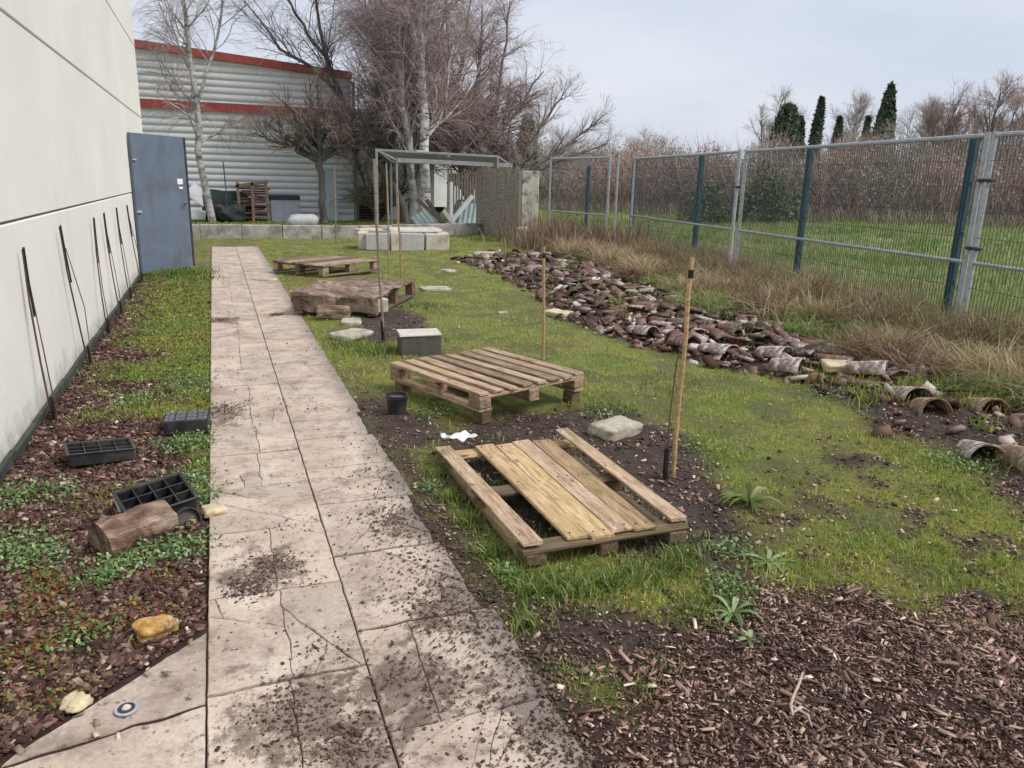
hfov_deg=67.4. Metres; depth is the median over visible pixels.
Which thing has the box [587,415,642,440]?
flat stone
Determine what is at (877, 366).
roof tile
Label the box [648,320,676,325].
roof tile
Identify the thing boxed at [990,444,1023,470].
roof tile
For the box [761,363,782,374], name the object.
roof tile
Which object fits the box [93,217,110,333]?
trained stem
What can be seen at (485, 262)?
roof tile
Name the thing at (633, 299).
roof tile
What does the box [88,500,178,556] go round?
split log
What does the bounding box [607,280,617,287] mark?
roof tile
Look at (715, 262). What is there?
dry grass
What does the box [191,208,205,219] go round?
white sheet
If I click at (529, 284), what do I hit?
roof tile
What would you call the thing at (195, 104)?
birch tree
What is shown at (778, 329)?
roof tile
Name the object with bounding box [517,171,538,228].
concrete screen
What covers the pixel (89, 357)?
trained stem
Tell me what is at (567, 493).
broken pallet
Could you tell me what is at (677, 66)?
sky
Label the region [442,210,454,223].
scrap board
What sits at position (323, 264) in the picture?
wooden pallet
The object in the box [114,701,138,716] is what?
metal disc
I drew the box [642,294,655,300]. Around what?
roof tile
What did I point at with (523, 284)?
roof tile
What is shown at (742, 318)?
roof tile
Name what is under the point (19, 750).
pale litter
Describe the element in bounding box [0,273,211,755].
bark mulch
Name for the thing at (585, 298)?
roof tile
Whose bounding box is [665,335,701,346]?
roof tile
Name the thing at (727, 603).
weed plant
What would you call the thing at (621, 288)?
roof tile
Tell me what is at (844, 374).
roof tile
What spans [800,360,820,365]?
roof tile
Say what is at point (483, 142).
bare tree
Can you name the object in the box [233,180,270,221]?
wooden crate stack
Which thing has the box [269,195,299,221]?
lavender box
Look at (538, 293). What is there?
roof tile
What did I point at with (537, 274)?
roof tile
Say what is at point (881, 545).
lawn grass
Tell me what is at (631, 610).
soil debris
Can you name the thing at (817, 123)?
cypress tree
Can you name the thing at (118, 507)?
plant label
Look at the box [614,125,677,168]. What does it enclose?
bare tree
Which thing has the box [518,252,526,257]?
roof tile
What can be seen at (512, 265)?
roof tile
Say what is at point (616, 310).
roof tile
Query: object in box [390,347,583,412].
wooden pallet
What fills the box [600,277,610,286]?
roof tile
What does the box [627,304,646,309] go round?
roof tile
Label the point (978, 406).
roof tile
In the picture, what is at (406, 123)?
birch tree
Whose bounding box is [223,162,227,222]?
thin pole
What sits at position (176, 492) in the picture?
seedling tray
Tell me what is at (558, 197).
fence
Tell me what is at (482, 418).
prop block
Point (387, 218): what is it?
garden stake
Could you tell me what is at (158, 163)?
door
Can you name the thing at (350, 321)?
flat stone
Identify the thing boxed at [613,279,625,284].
roof tile
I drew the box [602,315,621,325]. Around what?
roof tile
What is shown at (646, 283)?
roof tile
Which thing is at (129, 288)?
trained stem
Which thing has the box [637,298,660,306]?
roof tile
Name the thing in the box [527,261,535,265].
roof tile
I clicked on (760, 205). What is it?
bush
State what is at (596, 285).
roof tile
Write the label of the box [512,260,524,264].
roof tile
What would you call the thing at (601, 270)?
roof tile
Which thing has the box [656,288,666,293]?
roof tile
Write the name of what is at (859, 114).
bare tree
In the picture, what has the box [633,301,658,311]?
roof tile
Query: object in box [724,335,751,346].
roof tile
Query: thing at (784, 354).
roof tile
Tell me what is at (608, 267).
roof tile
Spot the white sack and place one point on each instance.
(303, 219)
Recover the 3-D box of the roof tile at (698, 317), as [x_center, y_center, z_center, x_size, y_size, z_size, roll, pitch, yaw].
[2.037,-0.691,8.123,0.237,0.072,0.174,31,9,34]
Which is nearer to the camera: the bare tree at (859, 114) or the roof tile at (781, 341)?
the roof tile at (781, 341)
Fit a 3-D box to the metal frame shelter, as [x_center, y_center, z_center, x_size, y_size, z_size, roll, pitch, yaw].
[-1.901,-5.776,23.163,5.193,2.235,4.074,-4,16,-20]
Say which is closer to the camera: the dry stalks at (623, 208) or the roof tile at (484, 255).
the roof tile at (484, 255)
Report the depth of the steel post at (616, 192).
16.19 m
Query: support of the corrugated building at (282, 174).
on the ground at (524, 409)
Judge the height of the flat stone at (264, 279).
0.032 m
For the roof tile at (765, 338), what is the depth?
6.96 m
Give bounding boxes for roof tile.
[464,258,477,262]
[479,252,492,258]
[483,260,496,264]
[493,252,506,256]
[509,264,525,267]
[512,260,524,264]
[515,265,524,270]
[516,270,525,276]
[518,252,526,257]
[519,282,526,286]
[524,266,536,271]
[526,282,541,286]
[527,252,539,255]
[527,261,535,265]
[535,272,550,276]
[536,267,550,271]
[536,289,547,298]
[545,261,559,265]
[550,267,566,271]
[551,272,568,277]
[552,252,567,256]
[553,292,568,297]
[563,277,579,284]
[565,264,579,268]
[567,287,579,295]
[568,255,578,260]
[569,273,584,277]
[569,286,584,289]
[573,276,592,282]
[574,290,596,296]
[576,294,593,301]
[578,269,588,275]
[580,262,593,266]
[582,282,598,294]
[583,266,597,274]
[584,319,596,328]
[585,281,603,283]
[585,312,601,321]
[590,282,600,287]
[591,295,609,300]
[593,296,607,307]
[594,325,605,332]
[595,267,609,272]
[599,290,616,300]
[600,266,613,270]
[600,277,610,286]
[602,271,610,277]
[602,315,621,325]
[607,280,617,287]
[607,307,627,315]
[609,285,627,297]
[610,323,629,337]
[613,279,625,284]
[613,284,629,292]
[625,289,642,294]
[625,325,660,334]
[626,286,640,289]
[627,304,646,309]
[628,297,637,303]
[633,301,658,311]
[633,313,655,321]
[637,288,656,294]
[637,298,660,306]
[638,282,651,286]
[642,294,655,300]
[647,316,667,321]
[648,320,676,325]
[654,300,669,309]
[655,312,671,316]
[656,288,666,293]
[660,303,679,310]
[662,295,680,303]
[665,309,675,317]
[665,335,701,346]
[667,318,684,324]
[668,329,683,334]
[674,310,696,321]
[678,304,705,313]
[688,330,707,342]
[689,322,698,328]
[691,320,717,324]
[691,328,708,332]
[692,314,714,319]
[693,348,706,358]
[697,324,718,329]
[697,343,740,354]
[702,308,726,313]
[705,313,719,318]
[708,328,730,338]
[718,305,735,312]
[718,321,741,329]
[720,326,742,335]
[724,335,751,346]
[726,347,742,360]
[732,313,756,319]
[734,315,748,321]
[747,326,764,332]
[748,334,773,342]
[754,346,793,357]
[755,320,772,329]
[760,330,790,345]
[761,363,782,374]
[764,320,784,325]
[767,357,806,372]
[771,324,793,340]
[781,351,791,356]
[789,333,801,336]
[789,340,814,354]
[792,340,834,356]
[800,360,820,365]
[814,353,852,360]
[816,349,847,355]
[833,385,842,393]
[836,370,856,378]
[845,360,887,374]
[845,378,884,387]
[874,370,911,376]
[886,362,928,380]
[891,386,934,400]
[908,397,953,415]
[945,387,987,397]
[957,439,1005,458]
[960,397,1011,413]
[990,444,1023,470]
[1005,413,1023,428]
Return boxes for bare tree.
[210,0,480,222]
[321,0,512,181]
[406,0,565,202]
[468,63,625,174]
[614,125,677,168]
[741,83,810,158]
[822,86,878,150]
[874,92,963,213]
[909,74,994,205]
[945,65,1023,170]
[990,81,1023,185]
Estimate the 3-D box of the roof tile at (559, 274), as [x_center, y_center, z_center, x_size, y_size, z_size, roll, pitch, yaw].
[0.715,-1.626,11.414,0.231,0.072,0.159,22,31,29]
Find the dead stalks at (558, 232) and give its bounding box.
[472,206,668,252]
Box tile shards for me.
[450,253,1023,485]
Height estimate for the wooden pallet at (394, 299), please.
0.207 m
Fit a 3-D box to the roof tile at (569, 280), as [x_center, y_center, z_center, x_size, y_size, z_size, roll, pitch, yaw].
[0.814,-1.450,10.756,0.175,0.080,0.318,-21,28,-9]
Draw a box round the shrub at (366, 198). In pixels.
[328,98,436,221]
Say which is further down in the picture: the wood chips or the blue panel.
the wood chips
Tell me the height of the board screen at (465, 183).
1.798 m
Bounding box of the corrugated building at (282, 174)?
[134,39,433,220]
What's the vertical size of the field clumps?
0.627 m
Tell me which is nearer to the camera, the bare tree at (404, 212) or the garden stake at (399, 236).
the garden stake at (399, 236)
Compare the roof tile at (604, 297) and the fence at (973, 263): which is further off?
the roof tile at (604, 297)
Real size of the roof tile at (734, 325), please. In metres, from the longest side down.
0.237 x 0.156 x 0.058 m
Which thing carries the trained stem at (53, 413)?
on the ground at (524, 409)
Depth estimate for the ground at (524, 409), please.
4.04 m
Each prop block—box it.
[395,382,410,391]
[473,410,490,424]
[563,390,579,403]
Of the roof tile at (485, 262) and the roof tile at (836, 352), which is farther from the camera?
the roof tile at (485, 262)
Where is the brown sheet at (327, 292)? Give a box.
[290,280,403,313]
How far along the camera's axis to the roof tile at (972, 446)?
4.44 m
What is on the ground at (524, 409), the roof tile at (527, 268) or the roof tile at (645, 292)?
the roof tile at (645, 292)
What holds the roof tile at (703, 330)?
on the tile shards
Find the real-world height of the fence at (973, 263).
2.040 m
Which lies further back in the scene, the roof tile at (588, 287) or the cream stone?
the roof tile at (588, 287)
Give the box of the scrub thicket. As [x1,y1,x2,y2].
[474,105,1023,222]
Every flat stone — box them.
[251,277,278,280]
[329,328,373,340]
[340,318,361,325]
[419,286,451,291]
[439,269,456,272]
[473,251,499,258]
[497,311,508,314]
[545,309,573,316]
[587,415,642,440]
[819,359,848,372]
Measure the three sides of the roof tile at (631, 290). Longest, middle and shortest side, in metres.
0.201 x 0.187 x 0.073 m
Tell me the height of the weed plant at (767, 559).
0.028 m
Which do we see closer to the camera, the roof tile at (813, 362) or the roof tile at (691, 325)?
the roof tile at (813, 362)
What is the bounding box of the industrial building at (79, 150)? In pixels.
[0,0,194,483]
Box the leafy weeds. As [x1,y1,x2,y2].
[0,286,1014,668]
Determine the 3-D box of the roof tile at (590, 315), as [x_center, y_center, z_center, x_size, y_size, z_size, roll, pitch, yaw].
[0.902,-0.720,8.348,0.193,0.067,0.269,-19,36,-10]
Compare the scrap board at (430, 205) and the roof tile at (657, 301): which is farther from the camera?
the scrap board at (430, 205)
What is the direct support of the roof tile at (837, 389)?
on the ground at (524, 409)
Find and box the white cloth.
[441,430,477,441]
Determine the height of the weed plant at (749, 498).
0.076 m
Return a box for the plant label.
[115,501,121,511]
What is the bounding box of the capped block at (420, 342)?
[397,328,441,356]
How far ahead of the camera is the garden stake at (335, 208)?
17.37 m
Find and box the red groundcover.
[0,555,195,723]
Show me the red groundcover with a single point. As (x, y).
(46, 596)
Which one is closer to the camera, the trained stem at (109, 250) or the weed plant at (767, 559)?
the weed plant at (767, 559)
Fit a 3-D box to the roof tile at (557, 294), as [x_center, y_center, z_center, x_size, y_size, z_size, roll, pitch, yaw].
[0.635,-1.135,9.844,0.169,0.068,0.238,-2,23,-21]
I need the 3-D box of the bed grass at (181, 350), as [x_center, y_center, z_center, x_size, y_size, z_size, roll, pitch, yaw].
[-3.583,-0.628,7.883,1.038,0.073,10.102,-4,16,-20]
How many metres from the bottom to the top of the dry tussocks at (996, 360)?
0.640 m
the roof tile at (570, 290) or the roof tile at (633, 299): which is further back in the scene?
the roof tile at (570, 290)
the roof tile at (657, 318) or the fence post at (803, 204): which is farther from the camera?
the fence post at (803, 204)
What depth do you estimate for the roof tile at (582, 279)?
10.87 m
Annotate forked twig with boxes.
[789,672,812,726]
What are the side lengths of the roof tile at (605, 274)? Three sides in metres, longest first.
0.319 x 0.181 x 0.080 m
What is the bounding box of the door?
[127,132,194,273]
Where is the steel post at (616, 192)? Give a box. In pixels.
[613,154,619,242]
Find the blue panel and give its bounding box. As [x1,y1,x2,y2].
[324,170,337,220]
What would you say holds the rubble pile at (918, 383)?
on the ground at (524, 409)
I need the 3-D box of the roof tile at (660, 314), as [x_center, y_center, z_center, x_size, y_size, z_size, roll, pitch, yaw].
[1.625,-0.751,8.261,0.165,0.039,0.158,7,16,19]
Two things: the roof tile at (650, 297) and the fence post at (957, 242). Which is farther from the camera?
the roof tile at (650, 297)
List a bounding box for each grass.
[5,269,217,532]
[192,219,504,236]
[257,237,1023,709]
[438,207,1023,350]
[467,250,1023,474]
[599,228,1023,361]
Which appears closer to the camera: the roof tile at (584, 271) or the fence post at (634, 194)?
the roof tile at (584, 271)
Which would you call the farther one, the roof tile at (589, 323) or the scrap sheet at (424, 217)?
the scrap sheet at (424, 217)
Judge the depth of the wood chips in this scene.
2.43 m
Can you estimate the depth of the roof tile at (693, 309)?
8.52 m
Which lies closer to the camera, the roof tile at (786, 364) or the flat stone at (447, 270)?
the roof tile at (786, 364)
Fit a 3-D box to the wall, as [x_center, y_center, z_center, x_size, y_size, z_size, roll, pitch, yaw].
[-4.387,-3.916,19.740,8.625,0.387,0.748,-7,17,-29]
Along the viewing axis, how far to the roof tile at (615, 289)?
9.60 m
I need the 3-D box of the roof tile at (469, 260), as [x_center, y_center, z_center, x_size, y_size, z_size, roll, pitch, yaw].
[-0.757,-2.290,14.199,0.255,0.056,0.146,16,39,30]
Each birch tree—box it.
[132,0,290,222]
[308,0,520,211]
[316,0,483,223]
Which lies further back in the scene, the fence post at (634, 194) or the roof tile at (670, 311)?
the fence post at (634, 194)
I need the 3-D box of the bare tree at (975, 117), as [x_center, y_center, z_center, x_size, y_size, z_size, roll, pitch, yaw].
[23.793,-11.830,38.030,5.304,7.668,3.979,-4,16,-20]
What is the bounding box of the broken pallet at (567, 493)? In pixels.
[435,428,689,566]
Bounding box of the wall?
[192,223,482,238]
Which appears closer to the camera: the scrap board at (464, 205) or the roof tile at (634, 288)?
the roof tile at (634, 288)
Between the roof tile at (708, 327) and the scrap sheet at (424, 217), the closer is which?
the roof tile at (708, 327)
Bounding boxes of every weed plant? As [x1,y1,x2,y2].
[710,595,764,628]
[715,482,782,515]
[733,629,764,648]
[736,549,798,574]
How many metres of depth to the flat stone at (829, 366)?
6.10 m
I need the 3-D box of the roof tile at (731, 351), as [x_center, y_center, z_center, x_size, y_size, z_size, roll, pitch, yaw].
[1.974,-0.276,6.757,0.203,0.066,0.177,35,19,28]
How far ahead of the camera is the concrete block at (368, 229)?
16.89 m
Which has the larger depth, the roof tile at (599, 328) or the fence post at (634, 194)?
the fence post at (634, 194)
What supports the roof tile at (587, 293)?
on the ground at (524, 409)
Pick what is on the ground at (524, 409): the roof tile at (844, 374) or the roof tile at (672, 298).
the roof tile at (672, 298)
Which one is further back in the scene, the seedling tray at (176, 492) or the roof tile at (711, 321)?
the roof tile at (711, 321)
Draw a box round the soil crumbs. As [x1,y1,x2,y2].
[324,303,1023,767]
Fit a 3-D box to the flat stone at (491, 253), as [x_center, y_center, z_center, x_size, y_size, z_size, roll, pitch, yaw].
[-0.479,-2.441,14.538,0.529,0.125,0.367,1,15,-1]
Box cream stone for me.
[201,503,227,517]
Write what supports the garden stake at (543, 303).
on the ground at (524, 409)
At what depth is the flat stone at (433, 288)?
10.60 m
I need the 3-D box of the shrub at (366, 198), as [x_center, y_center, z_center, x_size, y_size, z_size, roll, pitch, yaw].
[-4.361,-7.629,26.345,3.631,4.156,2.557,2,15,2]
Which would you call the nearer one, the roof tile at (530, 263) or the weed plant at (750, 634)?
the weed plant at (750, 634)
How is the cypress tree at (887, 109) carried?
on the ground at (524, 409)
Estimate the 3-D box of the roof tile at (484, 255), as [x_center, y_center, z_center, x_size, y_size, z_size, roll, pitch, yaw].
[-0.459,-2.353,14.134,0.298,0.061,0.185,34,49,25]
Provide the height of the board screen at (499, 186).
1.901 m
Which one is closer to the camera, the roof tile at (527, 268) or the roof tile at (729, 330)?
the roof tile at (729, 330)
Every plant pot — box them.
[176,507,201,524]
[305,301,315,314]
[385,391,407,414]
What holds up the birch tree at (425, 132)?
on the ground at (524, 409)
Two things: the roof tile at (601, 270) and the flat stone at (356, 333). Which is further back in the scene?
the roof tile at (601, 270)
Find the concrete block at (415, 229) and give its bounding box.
[385,227,441,231]
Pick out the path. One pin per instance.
(273, 492)
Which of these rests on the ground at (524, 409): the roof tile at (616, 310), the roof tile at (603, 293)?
the roof tile at (603, 293)
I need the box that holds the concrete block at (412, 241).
[400,233,423,250]
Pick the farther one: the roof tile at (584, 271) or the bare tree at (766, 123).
the bare tree at (766, 123)
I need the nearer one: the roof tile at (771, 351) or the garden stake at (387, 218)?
the roof tile at (771, 351)
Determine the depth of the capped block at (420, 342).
6.72 m
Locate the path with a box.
[1,246,591,767]
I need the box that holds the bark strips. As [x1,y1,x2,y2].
[578,576,1023,767]
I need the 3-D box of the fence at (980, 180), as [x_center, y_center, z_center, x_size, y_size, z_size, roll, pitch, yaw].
[4.036,-1.984,9.709,0.100,2.040,4.934,-1,15,-11]
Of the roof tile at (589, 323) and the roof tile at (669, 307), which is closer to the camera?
the roof tile at (589, 323)
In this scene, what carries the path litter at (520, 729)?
on the path
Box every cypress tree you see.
[768,101,801,167]
[798,114,805,169]
[799,95,825,179]
[827,115,843,151]
[860,114,872,148]
[868,81,897,161]
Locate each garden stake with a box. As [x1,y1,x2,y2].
[334,165,336,243]
[372,159,384,341]
[385,163,389,272]
[397,192,401,278]
[504,238,505,257]
[542,247,545,359]
[662,257,694,479]
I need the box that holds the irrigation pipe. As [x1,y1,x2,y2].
[910,388,1008,399]
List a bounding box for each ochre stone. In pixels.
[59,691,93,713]
[131,614,179,642]
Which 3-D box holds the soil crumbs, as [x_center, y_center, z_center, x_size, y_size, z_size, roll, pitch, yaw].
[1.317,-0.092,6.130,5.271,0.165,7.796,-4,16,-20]
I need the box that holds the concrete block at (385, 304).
[378,297,387,312]
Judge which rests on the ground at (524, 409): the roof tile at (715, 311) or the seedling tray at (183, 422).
the seedling tray at (183, 422)
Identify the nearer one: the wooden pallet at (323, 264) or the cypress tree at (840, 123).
the wooden pallet at (323, 264)
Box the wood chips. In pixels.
[438,450,1023,767]
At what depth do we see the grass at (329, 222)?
24.59 m
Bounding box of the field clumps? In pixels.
[540,213,1023,326]
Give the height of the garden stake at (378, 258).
1.734 m
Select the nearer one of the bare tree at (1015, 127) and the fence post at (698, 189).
the fence post at (698, 189)
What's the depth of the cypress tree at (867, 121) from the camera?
50.91 m
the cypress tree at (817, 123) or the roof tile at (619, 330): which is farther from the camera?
the cypress tree at (817, 123)
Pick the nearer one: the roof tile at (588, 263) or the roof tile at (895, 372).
the roof tile at (895, 372)
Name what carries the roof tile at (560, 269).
on the ground at (524, 409)
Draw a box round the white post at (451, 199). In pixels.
[449,182,452,216]
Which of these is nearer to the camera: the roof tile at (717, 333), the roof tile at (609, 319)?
the roof tile at (717, 333)
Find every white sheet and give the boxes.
[189,182,203,206]
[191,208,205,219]
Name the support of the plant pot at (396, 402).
on the ground at (524, 409)
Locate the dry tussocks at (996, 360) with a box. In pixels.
[533,230,1023,412]
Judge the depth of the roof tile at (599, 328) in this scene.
7.90 m
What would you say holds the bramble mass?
on the ground at (524, 409)
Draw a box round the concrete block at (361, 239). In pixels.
[357,231,367,249]
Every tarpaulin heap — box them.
[202,189,251,221]
[214,203,246,221]
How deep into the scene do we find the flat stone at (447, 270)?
12.82 m
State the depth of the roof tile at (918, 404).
5.07 m
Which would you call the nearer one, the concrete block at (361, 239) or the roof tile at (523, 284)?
the roof tile at (523, 284)
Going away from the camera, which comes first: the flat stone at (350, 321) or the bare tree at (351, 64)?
the flat stone at (350, 321)
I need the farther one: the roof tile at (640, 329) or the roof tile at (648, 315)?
the roof tile at (648, 315)
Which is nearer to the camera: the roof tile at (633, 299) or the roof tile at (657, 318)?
the roof tile at (657, 318)
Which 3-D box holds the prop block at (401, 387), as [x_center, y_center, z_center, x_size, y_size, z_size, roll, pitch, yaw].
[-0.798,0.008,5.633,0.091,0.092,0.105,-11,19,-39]
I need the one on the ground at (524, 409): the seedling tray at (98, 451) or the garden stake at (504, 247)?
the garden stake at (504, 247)
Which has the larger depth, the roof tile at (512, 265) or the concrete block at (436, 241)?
the concrete block at (436, 241)
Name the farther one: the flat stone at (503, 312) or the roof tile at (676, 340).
the flat stone at (503, 312)
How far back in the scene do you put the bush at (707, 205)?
30.33 m
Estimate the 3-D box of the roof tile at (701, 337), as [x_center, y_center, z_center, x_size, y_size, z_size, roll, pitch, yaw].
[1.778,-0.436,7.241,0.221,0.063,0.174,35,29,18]
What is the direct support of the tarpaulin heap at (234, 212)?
on the ground at (524, 409)
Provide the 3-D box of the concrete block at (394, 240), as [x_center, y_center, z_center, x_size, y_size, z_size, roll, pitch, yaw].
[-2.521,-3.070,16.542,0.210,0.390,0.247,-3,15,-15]
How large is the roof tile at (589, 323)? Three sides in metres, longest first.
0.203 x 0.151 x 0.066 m
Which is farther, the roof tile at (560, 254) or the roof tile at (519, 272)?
the roof tile at (560, 254)
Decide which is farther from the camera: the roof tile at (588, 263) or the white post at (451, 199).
the white post at (451, 199)
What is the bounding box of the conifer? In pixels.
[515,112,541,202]
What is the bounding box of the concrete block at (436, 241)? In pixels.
[424,233,448,249]
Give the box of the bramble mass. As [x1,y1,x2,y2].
[474,123,1023,223]
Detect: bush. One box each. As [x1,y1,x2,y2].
[676,176,731,224]
[727,160,806,224]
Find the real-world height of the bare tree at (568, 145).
5.859 m
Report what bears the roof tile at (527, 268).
on the tile shards
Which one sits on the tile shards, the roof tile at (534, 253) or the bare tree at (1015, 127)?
the roof tile at (534, 253)
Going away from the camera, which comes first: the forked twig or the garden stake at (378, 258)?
the forked twig
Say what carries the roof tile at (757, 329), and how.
on the ground at (524, 409)
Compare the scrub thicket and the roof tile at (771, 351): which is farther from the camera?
the scrub thicket
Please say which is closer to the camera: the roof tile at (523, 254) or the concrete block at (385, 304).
the concrete block at (385, 304)
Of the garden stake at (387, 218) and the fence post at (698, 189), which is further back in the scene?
the fence post at (698, 189)
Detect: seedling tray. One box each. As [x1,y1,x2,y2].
[63,437,135,466]
[112,471,198,512]
[161,410,211,434]
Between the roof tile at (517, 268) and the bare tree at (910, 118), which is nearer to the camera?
the roof tile at (517, 268)
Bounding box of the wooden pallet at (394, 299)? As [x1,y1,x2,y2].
[293,277,414,316]
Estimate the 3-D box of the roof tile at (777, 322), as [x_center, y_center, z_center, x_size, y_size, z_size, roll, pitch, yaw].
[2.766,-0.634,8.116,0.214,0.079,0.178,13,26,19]
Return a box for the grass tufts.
[137,234,1023,712]
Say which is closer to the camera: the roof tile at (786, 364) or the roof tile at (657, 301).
the roof tile at (786, 364)
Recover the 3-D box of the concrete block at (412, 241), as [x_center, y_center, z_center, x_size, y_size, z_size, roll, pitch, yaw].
[-2.163,-3.079,16.643,0.511,0.371,0.227,-3,15,-15]
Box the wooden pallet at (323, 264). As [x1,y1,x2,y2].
[272,255,377,276]
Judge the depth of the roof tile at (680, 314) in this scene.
8.02 m
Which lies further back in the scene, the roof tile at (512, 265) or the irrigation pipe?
the roof tile at (512, 265)
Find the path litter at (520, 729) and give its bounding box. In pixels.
[206,281,596,767]
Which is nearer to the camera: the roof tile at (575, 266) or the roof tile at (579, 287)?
the roof tile at (579, 287)
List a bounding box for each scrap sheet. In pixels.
[411,210,439,223]
[458,201,475,222]
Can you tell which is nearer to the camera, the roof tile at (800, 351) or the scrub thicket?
the roof tile at (800, 351)
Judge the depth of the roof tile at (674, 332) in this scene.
7.40 m
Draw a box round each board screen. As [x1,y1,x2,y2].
[446,170,505,222]
[476,165,522,237]
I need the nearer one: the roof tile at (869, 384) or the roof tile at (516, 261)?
the roof tile at (869, 384)
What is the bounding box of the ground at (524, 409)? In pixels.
[0,193,1023,767]
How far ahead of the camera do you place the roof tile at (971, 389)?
5.58 m
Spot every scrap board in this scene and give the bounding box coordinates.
[417,198,445,223]
[425,199,442,223]
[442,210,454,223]
[446,195,473,223]
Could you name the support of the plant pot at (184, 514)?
on the bark mulch
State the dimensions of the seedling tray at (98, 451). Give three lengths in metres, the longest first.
0.324 x 0.249 x 0.069 m
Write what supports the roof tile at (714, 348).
on the tile shards
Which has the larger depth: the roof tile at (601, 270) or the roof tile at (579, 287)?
the roof tile at (601, 270)
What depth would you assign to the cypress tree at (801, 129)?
49.00 m
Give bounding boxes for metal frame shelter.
[375,149,511,224]
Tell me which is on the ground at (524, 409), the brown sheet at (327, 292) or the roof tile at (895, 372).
the roof tile at (895, 372)
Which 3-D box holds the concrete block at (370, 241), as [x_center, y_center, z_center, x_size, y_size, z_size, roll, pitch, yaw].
[-2.895,-3.048,16.449,0.504,0.352,0.231,-3,15,-15]
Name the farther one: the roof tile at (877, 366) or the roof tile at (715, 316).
the roof tile at (715, 316)
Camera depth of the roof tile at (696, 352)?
6.89 m
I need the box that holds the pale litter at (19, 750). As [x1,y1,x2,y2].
[1,276,1023,767]
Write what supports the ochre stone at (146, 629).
on the bark mulch
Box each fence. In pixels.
[548,156,610,238]
[629,150,741,265]
[733,132,994,327]
[960,131,1023,338]
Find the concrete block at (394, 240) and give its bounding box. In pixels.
[390,232,398,249]
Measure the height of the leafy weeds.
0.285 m
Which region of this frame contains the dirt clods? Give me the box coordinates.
[208,312,512,767]
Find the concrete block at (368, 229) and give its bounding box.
[354,228,382,231]
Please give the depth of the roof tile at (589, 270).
11.90 m
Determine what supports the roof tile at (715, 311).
on the roof tile at (693, 309)
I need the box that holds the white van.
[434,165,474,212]
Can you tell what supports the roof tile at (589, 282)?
on the ground at (524, 409)
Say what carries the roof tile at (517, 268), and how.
on the ground at (524, 409)
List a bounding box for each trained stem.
[21,247,57,420]
[59,225,92,364]
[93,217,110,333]
[103,212,122,314]
[115,207,132,299]
[126,205,142,282]
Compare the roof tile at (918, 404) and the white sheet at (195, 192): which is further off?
the white sheet at (195, 192)
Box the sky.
[130,0,1023,181]
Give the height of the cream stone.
0.045 m
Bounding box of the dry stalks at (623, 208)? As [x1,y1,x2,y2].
[538,197,1023,228]
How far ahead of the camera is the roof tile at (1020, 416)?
4.91 m
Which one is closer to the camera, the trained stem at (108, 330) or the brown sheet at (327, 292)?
the trained stem at (108, 330)
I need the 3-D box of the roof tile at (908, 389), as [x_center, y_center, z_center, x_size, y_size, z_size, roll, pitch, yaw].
[2.827,0.051,5.502,0.228,0.090,0.330,-5,5,0]
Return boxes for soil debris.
[339,276,1023,742]
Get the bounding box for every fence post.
[584,166,590,229]
[628,160,636,233]
[691,156,704,250]
[793,149,814,276]
[940,139,979,319]
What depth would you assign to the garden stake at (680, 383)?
3.95 m
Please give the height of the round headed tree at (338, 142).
5.048 m
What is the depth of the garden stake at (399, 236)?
11.41 m
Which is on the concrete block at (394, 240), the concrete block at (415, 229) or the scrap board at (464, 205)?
the concrete block at (415, 229)
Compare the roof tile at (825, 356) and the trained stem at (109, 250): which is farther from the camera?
the trained stem at (109, 250)
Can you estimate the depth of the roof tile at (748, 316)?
8.33 m
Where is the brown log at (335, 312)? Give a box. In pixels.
[316,305,350,319]
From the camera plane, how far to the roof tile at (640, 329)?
7.50 m
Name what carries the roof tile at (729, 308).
on the tile shards
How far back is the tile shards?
7.27 m
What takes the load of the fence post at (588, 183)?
on the ground at (524, 409)
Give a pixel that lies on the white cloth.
(463, 436)
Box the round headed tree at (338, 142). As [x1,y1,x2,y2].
[234,60,387,223]
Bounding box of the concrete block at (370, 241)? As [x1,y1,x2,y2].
[365,233,387,249]
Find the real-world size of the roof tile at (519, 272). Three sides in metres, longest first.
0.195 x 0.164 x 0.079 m
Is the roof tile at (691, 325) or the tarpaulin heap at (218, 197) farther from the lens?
the tarpaulin heap at (218, 197)
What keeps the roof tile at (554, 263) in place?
on the roof tile
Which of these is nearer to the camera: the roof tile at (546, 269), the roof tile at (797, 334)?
the roof tile at (797, 334)
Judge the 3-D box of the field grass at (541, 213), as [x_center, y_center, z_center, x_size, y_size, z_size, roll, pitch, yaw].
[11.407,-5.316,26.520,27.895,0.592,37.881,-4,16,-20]
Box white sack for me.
[286,214,318,224]
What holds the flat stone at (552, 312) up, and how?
on the ground at (524, 409)
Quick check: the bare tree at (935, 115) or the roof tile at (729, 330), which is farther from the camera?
the bare tree at (935, 115)

